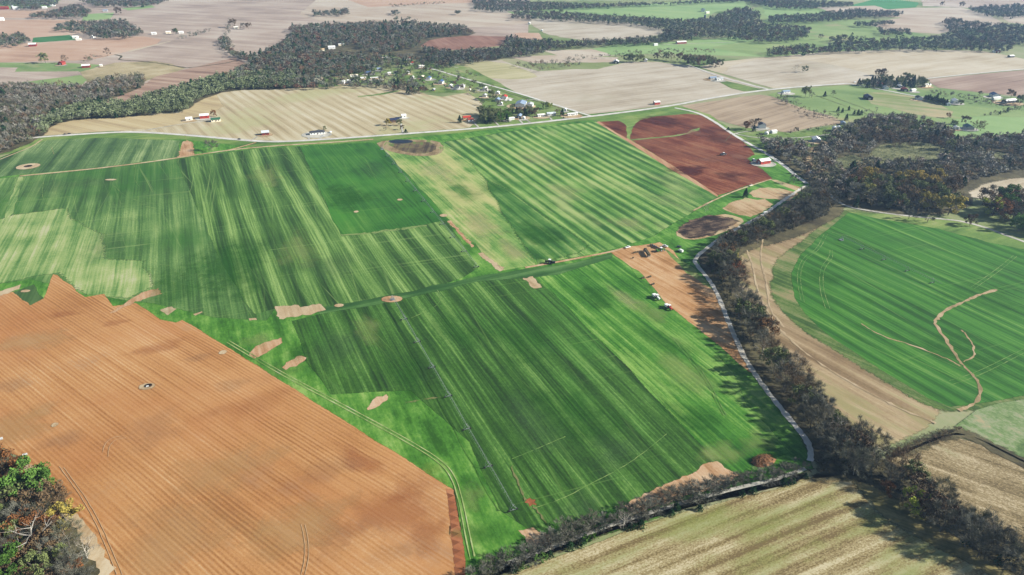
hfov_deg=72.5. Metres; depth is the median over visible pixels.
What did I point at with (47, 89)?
woodland
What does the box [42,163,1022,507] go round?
wheel tracks
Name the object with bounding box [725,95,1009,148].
field fence line
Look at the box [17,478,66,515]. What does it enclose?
autumn tree
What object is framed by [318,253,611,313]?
grass margin
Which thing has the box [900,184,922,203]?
autumn tree
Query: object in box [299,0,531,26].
field
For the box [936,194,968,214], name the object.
autumn tree
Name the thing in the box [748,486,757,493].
evergreen bush
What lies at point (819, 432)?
bare tree
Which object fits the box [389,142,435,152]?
mound bank
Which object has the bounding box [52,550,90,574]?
bare tree
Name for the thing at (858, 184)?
bare tree
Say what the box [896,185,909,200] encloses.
autumn tree
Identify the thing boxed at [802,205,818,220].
bare tree
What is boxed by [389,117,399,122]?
house
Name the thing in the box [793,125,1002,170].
hollow scrub
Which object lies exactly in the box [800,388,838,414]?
bare tree
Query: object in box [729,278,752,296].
bare tree
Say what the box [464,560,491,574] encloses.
shrub
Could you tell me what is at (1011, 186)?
leafy tree
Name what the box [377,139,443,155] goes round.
mound bank
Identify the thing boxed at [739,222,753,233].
bare tree
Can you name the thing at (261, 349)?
bare patch
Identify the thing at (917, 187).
bare tree
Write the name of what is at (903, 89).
barn
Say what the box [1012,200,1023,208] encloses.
bare tree
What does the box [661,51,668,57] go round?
leafy tree
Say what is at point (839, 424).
bare tree
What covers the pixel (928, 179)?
bare tree
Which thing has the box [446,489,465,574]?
dirt headland
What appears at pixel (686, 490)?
shrub
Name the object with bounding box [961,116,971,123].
autumn tree
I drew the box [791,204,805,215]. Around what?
bare tree
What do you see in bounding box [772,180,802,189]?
dirt track
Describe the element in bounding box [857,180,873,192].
leafy tree
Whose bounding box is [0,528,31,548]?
bare tree
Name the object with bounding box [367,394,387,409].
bare patch
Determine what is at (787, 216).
bare tree
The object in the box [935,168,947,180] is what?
autumn tree
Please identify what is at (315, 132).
ranch house
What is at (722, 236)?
bare tree
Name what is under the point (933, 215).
bare tree
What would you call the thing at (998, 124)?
homestead pasture
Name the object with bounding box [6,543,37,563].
autumn tree
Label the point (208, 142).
shrub
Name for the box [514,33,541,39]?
field
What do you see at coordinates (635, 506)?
shrub
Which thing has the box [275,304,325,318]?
bare patch
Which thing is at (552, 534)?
shrub
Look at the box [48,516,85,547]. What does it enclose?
bare tree
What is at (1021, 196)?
autumn tree
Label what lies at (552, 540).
shrub
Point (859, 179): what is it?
autumn tree
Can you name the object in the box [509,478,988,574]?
stubble field
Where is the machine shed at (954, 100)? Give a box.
[950,98,959,103]
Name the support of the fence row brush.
on the homestead pasture at (850, 94)
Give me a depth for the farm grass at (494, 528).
455.52 m
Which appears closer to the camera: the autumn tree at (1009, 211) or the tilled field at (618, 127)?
the autumn tree at (1009, 211)
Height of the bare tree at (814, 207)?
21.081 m
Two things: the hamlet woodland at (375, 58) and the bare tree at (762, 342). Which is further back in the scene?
the hamlet woodland at (375, 58)
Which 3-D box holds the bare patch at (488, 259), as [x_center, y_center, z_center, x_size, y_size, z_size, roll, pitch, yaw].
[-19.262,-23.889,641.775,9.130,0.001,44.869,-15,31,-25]
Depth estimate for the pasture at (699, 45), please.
1680.95 m
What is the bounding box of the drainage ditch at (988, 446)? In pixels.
[965,433,1023,467]
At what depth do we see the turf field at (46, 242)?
649.39 m
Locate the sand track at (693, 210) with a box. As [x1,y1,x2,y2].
[1,139,770,210]
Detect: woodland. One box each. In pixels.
[0,71,144,150]
[217,18,472,84]
[253,49,428,93]
[331,62,528,105]
[421,31,692,66]
[472,0,903,41]
[761,111,1023,208]
[767,2,1023,55]
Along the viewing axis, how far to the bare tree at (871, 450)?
395.91 m
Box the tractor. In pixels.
[545,259,555,263]
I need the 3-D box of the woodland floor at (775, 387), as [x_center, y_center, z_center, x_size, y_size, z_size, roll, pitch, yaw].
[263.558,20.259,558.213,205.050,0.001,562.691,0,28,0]
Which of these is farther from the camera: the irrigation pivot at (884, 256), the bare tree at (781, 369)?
the irrigation pivot at (884, 256)
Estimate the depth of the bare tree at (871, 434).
404.03 m
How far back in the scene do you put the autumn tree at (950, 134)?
975.74 m
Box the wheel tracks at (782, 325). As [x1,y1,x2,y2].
[747,239,935,423]
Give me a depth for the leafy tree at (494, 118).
1066.13 m
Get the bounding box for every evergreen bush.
[546,550,555,558]
[564,541,574,550]
[577,537,586,548]
[627,522,635,531]
[637,519,646,531]
[666,509,675,516]
[673,503,681,513]
[696,504,703,512]
[738,490,745,498]
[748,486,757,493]
[779,477,790,487]
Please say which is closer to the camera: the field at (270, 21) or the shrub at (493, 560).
the shrub at (493, 560)
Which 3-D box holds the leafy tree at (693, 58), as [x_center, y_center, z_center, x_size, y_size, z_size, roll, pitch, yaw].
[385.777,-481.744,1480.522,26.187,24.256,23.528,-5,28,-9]
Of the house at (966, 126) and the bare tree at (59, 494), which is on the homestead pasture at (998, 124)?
the house at (966, 126)
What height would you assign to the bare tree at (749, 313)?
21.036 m
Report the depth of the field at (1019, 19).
2155.49 m
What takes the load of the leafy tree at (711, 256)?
on the woodland floor at (775, 387)
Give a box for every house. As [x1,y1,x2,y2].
[210,117,219,121]
[261,130,268,134]
[309,130,324,134]
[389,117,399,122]
[462,115,470,119]
[546,112,555,115]
[915,95,922,99]
[962,123,974,129]
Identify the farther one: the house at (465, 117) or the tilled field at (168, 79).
the tilled field at (168, 79)
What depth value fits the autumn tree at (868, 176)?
803.91 m
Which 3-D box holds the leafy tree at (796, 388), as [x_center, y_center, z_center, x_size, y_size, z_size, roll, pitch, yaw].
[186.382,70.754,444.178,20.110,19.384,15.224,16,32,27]
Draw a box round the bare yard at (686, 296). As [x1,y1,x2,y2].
[611,242,751,372]
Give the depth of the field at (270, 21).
2136.17 m
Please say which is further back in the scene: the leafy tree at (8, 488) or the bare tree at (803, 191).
the bare tree at (803, 191)
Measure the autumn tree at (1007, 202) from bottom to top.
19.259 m
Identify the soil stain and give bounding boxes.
[643,117,673,124]
[677,166,704,174]
[720,173,739,177]
[732,155,745,158]
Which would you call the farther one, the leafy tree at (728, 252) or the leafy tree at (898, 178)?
the leafy tree at (898, 178)
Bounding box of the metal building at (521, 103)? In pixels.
[515,100,526,106]
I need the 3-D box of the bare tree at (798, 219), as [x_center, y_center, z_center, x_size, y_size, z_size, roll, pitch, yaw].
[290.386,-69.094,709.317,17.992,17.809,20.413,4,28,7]
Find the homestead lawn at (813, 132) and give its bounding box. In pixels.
[732,125,847,146]
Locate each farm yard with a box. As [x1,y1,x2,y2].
[195,117,213,119]
[256,133,272,136]
[302,131,331,137]
[514,116,529,119]
[533,115,548,118]
[560,114,581,117]
[750,161,775,166]
[751,126,769,129]
[778,92,794,94]
[808,140,827,143]
[959,127,978,130]
[994,100,1023,105]
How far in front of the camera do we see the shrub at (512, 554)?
338.76 m
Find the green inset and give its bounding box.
[14,284,42,304]
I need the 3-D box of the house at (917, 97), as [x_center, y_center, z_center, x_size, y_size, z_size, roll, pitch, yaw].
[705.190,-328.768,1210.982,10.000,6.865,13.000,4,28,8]
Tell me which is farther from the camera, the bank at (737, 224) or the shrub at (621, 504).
the bank at (737, 224)
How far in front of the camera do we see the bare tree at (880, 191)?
759.39 m
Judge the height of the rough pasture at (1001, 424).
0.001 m
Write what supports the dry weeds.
on the woodland floor at (958, 433)
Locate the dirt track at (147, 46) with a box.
[129,41,169,51]
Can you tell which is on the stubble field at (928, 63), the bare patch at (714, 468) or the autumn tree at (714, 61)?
the autumn tree at (714, 61)
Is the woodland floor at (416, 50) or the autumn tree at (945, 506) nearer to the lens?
the autumn tree at (945, 506)
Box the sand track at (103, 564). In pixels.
[23,464,115,574]
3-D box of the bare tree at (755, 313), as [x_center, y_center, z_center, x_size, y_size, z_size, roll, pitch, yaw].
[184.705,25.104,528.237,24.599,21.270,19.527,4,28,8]
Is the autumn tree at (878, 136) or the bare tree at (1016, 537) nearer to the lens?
the bare tree at (1016, 537)
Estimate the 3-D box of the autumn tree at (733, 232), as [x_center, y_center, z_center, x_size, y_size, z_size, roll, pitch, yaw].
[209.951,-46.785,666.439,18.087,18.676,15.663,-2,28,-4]
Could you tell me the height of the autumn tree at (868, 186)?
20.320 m
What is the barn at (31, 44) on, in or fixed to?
on the field at (74, 50)
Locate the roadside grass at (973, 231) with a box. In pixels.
[851,212,1023,248]
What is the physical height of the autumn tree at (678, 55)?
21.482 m
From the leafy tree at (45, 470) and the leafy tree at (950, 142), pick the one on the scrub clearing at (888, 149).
the leafy tree at (950, 142)
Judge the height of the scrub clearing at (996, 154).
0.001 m
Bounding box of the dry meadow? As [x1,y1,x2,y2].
[81,61,184,82]
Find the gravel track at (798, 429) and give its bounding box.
[693,185,813,460]
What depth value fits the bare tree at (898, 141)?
952.33 m
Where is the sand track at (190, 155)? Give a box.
[20,139,372,175]
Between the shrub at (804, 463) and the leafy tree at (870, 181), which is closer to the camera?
the shrub at (804, 463)
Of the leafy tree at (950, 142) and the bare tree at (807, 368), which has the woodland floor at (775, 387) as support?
the bare tree at (807, 368)
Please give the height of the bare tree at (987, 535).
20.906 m
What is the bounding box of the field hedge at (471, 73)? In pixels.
[83,0,829,75]
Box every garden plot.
[723,197,772,216]
[750,187,797,200]
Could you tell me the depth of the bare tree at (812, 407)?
427.17 m
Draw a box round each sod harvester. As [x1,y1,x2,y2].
[652,293,660,300]
[664,303,672,310]
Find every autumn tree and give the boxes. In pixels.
[0,442,29,477]
[0,460,21,475]
[0,507,39,537]
[0,528,20,554]
[0,533,19,543]
[0,554,27,574]
[3,542,38,573]
[5,491,39,510]
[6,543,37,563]
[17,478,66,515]
[22,563,63,574]
[24,523,70,551]
[30,511,59,537]
[33,514,62,537]
[37,550,58,563]
[44,498,83,529]
[61,556,83,571]
[228,18,235,25]
[676,52,682,60]
[683,53,694,62]
[695,56,705,64]
[711,59,719,66]
[718,240,736,252]
[722,261,745,278]
[724,229,743,240]
[743,121,749,127]
[748,315,779,336]
[835,425,873,460]
[851,175,863,183]
[857,182,876,194]
[859,167,882,177]
[861,171,876,182]
[863,166,879,174]
[864,174,876,183]
[872,134,880,143]
[880,480,895,497]
[894,171,911,180]
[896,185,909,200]
[899,137,913,144]
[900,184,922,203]
[904,169,924,180]
[905,481,940,518]
[906,471,936,493]
[918,173,943,188]
[918,191,940,209]
[923,120,933,125]
[925,494,960,524]
[932,140,945,148]
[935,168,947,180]
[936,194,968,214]
[939,130,953,137]
[947,175,968,187]
[947,185,964,195]
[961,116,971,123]
[964,214,977,225]
[977,187,996,199]
[982,196,1006,214]
[994,200,1013,219]
[1002,198,1013,208]
[1006,88,1016,95]
[1016,193,1023,200]
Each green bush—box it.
[517,562,528,571]
[534,554,543,562]
[541,551,547,560]
[588,532,598,541]
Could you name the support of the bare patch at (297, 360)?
on the farm grass at (494, 528)
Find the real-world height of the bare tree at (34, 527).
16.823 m
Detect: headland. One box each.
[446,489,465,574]
[527,202,719,268]
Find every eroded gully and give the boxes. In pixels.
[861,323,975,365]
[933,289,996,410]
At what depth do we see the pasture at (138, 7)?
2442.20 m
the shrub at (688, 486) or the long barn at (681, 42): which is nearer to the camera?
the shrub at (688, 486)
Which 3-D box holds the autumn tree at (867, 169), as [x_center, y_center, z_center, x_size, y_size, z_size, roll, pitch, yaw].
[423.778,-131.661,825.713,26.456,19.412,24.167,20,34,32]
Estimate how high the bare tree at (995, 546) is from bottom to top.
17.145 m
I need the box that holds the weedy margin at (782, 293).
[770,210,1023,411]
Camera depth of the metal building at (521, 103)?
1160.91 m
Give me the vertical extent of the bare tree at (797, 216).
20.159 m
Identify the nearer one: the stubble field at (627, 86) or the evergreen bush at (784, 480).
the evergreen bush at (784, 480)
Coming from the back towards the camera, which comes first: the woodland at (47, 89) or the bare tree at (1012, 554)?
the woodland at (47, 89)
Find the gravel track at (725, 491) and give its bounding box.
[502,467,806,566]
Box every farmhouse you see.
[758,122,766,128]
[989,91,1000,96]
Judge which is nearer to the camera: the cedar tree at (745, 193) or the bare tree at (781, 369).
the bare tree at (781, 369)
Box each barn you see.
[0,6,8,9]
[28,43,36,46]
[81,64,90,67]
[199,113,208,118]
[676,41,686,43]
[756,158,770,164]
[863,94,872,99]
[900,87,908,91]
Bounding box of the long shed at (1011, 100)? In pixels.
[1001,98,1016,102]
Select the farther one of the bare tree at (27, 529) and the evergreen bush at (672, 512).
the evergreen bush at (672, 512)
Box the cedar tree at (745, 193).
[742,188,748,197]
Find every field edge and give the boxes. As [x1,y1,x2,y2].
[380,148,478,267]
[597,121,717,196]
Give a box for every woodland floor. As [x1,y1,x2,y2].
[0,80,292,153]
[0,455,99,574]
[221,27,511,87]
[480,473,804,574]
[698,199,1023,574]
[766,124,1023,214]
[891,428,1023,463]
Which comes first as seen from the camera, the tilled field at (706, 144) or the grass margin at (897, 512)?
the grass margin at (897, 512)
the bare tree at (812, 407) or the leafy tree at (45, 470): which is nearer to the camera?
the leafy tree at (45, 470)
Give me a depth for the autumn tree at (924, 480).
378.33 m
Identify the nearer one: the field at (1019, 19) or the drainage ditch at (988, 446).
the drainage ditch at (988, 446)
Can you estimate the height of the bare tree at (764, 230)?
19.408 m
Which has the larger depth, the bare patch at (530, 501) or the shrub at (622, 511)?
the bare patch at (530, 501)
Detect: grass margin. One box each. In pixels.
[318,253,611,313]
[839,478,1011,574]
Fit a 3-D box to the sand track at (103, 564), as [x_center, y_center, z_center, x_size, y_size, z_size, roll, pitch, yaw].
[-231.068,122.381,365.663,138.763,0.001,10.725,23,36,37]
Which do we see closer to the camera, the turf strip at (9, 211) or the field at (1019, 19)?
the turf strip at (9, 211)
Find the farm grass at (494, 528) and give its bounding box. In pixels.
[0,120,813,574]
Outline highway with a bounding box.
[3,83,847,141]
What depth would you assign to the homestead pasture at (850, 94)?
1185.42 m
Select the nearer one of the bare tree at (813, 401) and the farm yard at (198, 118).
the bare tree at (813, 401)
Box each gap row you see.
[341,225,426,235]
[405,397,549,526]
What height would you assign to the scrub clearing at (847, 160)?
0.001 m
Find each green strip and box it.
[358,90,398,96]
[631,128,699,139]
[665,249,712,288]
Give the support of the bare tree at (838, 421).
on the woodland floor at (775, 387)
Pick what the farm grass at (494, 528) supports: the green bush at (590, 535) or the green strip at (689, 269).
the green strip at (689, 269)
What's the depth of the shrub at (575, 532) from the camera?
355.29 m
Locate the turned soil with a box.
[447,493,461,572]
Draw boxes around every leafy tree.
[0,454,50,502]
[0,480,24,516]
[0,518,26,552]
[0,541,22,566]
[0,558,30,574]
[17,549,54,574]
[20,461,57,496]
[35,52,48,62]
[38,543,68,564]
[478,112,487,121]
[488,89,496,97]
[490,116,498,121]
[495,111,503,121]
[503,111,511,118]
[631,54,639,60]
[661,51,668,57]
[689,55,700,63]
[706,58,713,66]
[706,250,724,265]
[721,249,741,263]
[730,230,748,245]
[734,297,766,324]
[751,216,775,235]
[759,346,789,370]
[776,205,790,220]
[787,383,820,409]
[792,194,804,202]
[801,86,811,96]
[801,191,812,198]
[827,409,856,436]
[845,176,869,189]
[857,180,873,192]
[872,172,893,187]
[881,181,901,189]
[882,185,894,201]
[883,190,898,200]
[888,119,898,125]
[888,190,909,208]
[895,175,908,186]
[901,459,930,479]
[902,485,933,518]
[903,72,911,81]
[907,125,919,132]
[909,178,923,191]
[910,180,931,194]
[915,79,922,85]
[922,78,930,86]
[930,181,946,193]
[935,184,960,200]
[945,138,956,149]
[982,196,1004,215]
[998,183,1022,197]
[1003,193,1020,205]
[1010,212,1023,230]
[1016,95,1023,103]
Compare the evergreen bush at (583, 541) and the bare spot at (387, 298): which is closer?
the evergreen bush at (583, 541)
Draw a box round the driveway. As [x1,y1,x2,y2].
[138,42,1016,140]
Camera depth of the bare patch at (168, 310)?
561.91 m
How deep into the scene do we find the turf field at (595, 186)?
839.01 m
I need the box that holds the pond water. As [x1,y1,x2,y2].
[389,139,412,143]
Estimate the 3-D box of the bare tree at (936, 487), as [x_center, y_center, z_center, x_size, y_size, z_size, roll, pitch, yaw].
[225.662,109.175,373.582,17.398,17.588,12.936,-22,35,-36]
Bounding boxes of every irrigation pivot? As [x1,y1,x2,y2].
[390,295,517,511]
[838,236,935,283]
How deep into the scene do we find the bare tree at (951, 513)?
353.93 m
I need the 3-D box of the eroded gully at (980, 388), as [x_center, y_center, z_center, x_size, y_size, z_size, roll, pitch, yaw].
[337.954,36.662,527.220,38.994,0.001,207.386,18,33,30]
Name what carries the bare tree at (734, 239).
on the woodland floor at (775, 387)
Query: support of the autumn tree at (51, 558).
on the woodland floor at (91, 563)
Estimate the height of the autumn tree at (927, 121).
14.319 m
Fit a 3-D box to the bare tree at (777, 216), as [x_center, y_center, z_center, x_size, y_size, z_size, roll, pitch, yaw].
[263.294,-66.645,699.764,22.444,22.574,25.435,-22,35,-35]
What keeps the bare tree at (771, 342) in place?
on the woodland floor at (775, 387)
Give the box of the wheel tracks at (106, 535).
[59,436,308,574]
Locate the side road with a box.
[428,65,1021,182]
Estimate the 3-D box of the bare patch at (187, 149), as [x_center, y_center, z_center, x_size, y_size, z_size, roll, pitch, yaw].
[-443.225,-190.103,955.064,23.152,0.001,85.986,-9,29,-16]
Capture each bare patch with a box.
[0,284,20,295]
[111,288,161,312]
[160,307,175,314]
[178,140,194,156]
[249,337,281,357]
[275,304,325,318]
[282,356,305,369]
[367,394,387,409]
[447,220,473,246]
[478,252,503,270]
[518,528,553,547]
[523,276,541,287]
[525,498,536,505]
[625,461,737,513]
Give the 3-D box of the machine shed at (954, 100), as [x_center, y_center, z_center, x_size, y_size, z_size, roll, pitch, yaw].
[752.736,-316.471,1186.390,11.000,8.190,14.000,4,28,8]
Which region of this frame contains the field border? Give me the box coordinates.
[114,54,231,67]
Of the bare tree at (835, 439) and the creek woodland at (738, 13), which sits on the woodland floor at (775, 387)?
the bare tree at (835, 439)
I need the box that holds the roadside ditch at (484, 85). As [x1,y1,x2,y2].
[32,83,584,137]
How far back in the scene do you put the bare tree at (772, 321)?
517.99 m
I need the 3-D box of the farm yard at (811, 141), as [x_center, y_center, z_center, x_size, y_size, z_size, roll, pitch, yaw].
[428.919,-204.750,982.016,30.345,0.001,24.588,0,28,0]
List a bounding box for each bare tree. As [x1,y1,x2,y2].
[0,498,34,522]
[0,501,19,521]
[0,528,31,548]
[0,536,11,553]
[10,519,47,553]
[17,498,59,518]
[22,520,47,542]
[33,543,83,574]
[34,532,68,563]
[40,488,71,513]
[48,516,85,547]
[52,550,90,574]
[62,563,95,574]
[71,532,101,558]
[613,510,637,528]
[709,243,726,256]
[713,238,727,251]
[713,242,725,259]
[713,250,734,267]
[715,231,736,248]
[715,260,734,278]
[720,237,738,251]
[720,274,742,294]
[721,252,750,275]
[723,263,748,281]
[726,235,739,246]
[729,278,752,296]
[729,285,754,300]
[730,290,757,314]
[731,266,752,287]
[734,319,766,343]
[736,307,759,329]
[738,224,759,239]
[738,290,767,310]
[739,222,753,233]
[740,230,756,245]
[741,307,768,330]
[743,290,762,305]
[749,226,769,243]
[752,329,774,348]
[752,334,774,352]
[753,312,779,337]
[758,224,771,239]
[758,334,783,354]
[764,343,790,367]
[765,211,786,226]
[766,359,806,388]
[767,209,781,217]
[771,347,807,370]
[771,360,800,392]
[772,217,788,233]
[781,212,794,226]
[781,350,809,372]
[781,355,817,384]
[781,375,815,405]
[784,210,804,225]
[784,371,815,393]
[786,210,804,223]
[790,197,809,209]
[790,215,805,226]
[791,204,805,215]
[794,187,811,197]
[794,393,830,421]
[798,384,834,408]
[798,402,825,428]
[800,208,811,219]
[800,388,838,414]
[800,408,834,435]
[801,375,827,392]
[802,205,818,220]
[803,204,824,221]
[806,419,852,452]
[808,182,822,191]
[808,187,822,196]
[808,395,839,420]
[809,178,824,188]
[811,205,828,216]
[812,420,853,452]
[817,201,830,216]
[821,432,862,462]
[822,414,854,443]
[824,189,839,203]
[824,413,852,429]
[833,420,854,438]
[839,446,874,478]
[840,444,867,473]
[842,181,872,199]
[848,413,882,446]
[851,423,875,452]
[853,168,868,177]
[853,439,878,463]
[856,445,893,474]
[863,188,885,204]
[863,429,895,454]
[871,166,888,180]
[872,436,891,462]
[873,449,909,478]
[883,462,906,491]
[887,442,927,476]
[891,138,899,146]
[892,178,912,185]
[894,164,909,172]
[904,207,916,218]
[905,184,924,200]
[908,175,925,184]
[920,497,976,535]
[921,209,936,221]
[924,176,936,188]
[924,477,948,493]
[926,184,942,197]
[927,475,958,501]
[929,168,946,177]
[938,491,971,511]
[941,506,976,535]
[946,509,989,552]
[959,519,1014,563]
[961,504,1000,538]
[970,529,1005,554]
[971,517,1005,542]
[973,119,982,129]
[976,510,1018,545]
[981,183,1001,196]
[985,527,1023,557]
[997,544,1023,574]
[1005,525,1023,553]
[1011,207,1023,220]
[1011,541,1023,574]
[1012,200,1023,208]
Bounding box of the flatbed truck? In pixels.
[643,248,650,256]
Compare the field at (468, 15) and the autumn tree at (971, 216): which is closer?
the autumn tree at (971, 216)
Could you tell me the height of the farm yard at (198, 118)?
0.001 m
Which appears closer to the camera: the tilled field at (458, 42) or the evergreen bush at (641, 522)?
the evergreen bush at (641, 522)
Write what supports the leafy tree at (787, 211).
on the woodland floor at (775, 387)
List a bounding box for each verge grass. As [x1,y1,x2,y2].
[0,105,799,186]
[720,81,759,90]
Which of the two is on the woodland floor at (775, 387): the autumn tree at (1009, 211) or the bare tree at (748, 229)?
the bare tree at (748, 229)
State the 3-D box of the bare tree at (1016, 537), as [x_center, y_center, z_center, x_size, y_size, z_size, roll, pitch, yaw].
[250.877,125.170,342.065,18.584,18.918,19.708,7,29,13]
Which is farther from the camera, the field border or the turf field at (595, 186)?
the field border
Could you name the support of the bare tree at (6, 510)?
on the woodland floor at (91, 563)
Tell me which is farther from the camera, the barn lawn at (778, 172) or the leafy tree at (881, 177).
the barn lawn at (778, 172)
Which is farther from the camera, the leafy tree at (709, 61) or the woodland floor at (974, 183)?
the leafy tree at (709, 61)
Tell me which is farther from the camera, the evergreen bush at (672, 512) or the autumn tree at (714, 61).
the autumn tree at (714, 61)
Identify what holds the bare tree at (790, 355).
on the woodland floor at (775, 387)
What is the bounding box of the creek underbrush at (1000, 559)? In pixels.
[709,196,1023,574]
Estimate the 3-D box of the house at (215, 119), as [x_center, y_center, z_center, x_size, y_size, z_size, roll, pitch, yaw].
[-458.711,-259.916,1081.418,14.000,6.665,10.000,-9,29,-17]
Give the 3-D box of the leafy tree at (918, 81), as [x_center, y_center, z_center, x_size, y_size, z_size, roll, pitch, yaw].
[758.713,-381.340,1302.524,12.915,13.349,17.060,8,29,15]
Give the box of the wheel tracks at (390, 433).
[227,340,474,558]
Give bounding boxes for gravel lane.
[829,193,1023,241]
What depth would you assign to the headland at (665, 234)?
698.58 m
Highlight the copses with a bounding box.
[0,0,460,46]
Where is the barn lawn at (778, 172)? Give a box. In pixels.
[747,154,799,182]
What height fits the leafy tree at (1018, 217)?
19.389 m
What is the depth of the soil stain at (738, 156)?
922.42 m
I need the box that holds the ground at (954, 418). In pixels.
[0,0,1023,574]
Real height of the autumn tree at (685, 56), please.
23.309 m
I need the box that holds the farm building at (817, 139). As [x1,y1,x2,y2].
[811,136,820,142]
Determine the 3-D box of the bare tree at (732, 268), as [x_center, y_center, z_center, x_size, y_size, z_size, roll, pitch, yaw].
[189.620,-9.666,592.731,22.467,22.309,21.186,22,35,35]
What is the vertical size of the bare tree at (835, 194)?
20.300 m
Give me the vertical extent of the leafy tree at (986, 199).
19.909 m
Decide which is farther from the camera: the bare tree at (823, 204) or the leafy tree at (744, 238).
the bare tree at (823, 204)
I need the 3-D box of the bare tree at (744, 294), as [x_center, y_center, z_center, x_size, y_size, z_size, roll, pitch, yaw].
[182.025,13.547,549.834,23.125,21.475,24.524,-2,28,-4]
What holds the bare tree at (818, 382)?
on the woodland floor at (775, 387)
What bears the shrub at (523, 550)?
on the woodland floor at (726, 495)
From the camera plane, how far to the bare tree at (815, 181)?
786.68 m
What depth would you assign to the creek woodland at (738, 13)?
2130.91 m
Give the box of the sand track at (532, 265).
[224,142,625,267]
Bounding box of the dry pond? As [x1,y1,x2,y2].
[677,215,738,237]
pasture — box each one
[0,63,99,71]
[22,75,86,86]
[82,13,112,20]
[122,5,153,9]
[507,0,750,21]
[593,37,762,56]
[710,5,930,56]
[763,6,827,19]
[768,85,1023,128]
[864,92,952,117]
[947,116,1023,141]
[956,399,1023,456]
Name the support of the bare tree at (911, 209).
on the roadside grass at (973, 231)
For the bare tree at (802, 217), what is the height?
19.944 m
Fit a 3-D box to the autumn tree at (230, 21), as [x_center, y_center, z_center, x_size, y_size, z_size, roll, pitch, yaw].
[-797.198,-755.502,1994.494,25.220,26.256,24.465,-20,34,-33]
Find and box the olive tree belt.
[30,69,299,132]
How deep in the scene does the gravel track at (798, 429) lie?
510.90 m
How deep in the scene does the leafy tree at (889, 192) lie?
762.04 m
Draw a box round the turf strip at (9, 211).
[2,177,22,223]
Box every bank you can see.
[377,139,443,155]
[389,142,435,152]
[676,214,743,239]
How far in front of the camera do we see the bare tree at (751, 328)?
512.45 m
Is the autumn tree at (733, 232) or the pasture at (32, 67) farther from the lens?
the pasture at (32, 67)
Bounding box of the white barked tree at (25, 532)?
[0,509,55,553]
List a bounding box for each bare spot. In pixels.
[16,163,39,168]
[139,383,154,389]
[381,296,402,301]
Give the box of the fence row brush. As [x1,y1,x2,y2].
[777,89,1023,139]
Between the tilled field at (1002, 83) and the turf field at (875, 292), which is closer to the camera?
the turf field at (875, 292)
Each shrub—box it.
[203,139,219,148]
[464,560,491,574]
[478,554,502,574]
[484,549,507,572]
[494,543,526,572]
[511,541,540,567]
[526,534,548,553]
[537,526,564,551]
[545,525,571,547]
[550,515,581,542]
[559,517,586,543]
[575,513,595,533]
[579,507,609,533]
[594,511,615,531]
[607,510,627,527]
[615,500,633,514]
[626,501,646,521]
[631,496,664,521]
[642,497,667,517]
[652,489,670,502]
[659,484,683,506]
[673,484,698,505]
[676,478,703,503]
[689,478,722,500]
[690,492,712,509]
[700,472,729,496]
[714,474,732,490]
[724,471,744,486]
[733,471,751,483]
[743,465,765,480]
[756,468,780,486]
[764,461,785,478]
[772,460,800,481]
[784,457,812,474]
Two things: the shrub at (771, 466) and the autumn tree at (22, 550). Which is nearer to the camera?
the autumn tree at (22, 550)
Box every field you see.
[0,0,59,8]
[0,0,529,105]
[0,10,81,17]
[0,19,92,38]
[0,36,161,61]
[0,67,17,72]
[0,71,78,82]
[0,138,179,176]
[0,146,326,320]
[0,208,152,297]
[0,274,465,574]
[32,35,75,41]
[43,95,222,135]
[45,84,481,140]
[104,57,249,102]
[115,28,243,67]
[176,146,477,313]
[292,277,715,530]
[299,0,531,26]
[300,143,447,235]
[349,0,487,6]
[384,144,535,270]
[421,35,505,49]
[440,122,718,263]
[457,61,536,78]
[462,60,759,113]
[487,180,587,259]
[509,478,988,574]
[510,55,617,62]
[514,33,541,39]
[527,18,663,40]
[538,255,788,473]
[546,49,611,56]
[601,121,626,138]
[630,114,771,194]
[683,95,839,131]
[700,49,1023,87]
[723,58,874,85]
[791,213,1023,406]
[818,6,1001,33]
[852,0,917,8]
[890,438,1023,541]
[921,0,1023,11]
[928,70,1023,95]
[968,178,1023,200]
[1003,15,1023,23]
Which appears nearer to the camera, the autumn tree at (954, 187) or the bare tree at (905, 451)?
the bare tree at (905, 451)
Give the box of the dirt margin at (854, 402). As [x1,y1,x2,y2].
[734,228,938,447]
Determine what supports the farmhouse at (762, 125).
on the stubble field at (773, 113)
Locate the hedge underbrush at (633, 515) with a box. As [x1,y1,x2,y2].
[473,476,747,574]
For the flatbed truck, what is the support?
on the bare yard at (686, 296)
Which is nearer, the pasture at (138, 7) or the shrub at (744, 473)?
the shrub at (744, 473)
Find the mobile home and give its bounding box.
[567,112,577,115]
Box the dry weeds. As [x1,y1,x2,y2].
[890,426,963,458]
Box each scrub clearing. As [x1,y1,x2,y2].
[790,155,800,164]
[804,146,816,170]
[835,155,862,169]
[869,142,955,162]
[983,152,1009,161]
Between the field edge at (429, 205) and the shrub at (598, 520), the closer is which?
the shrub at (598, 520)

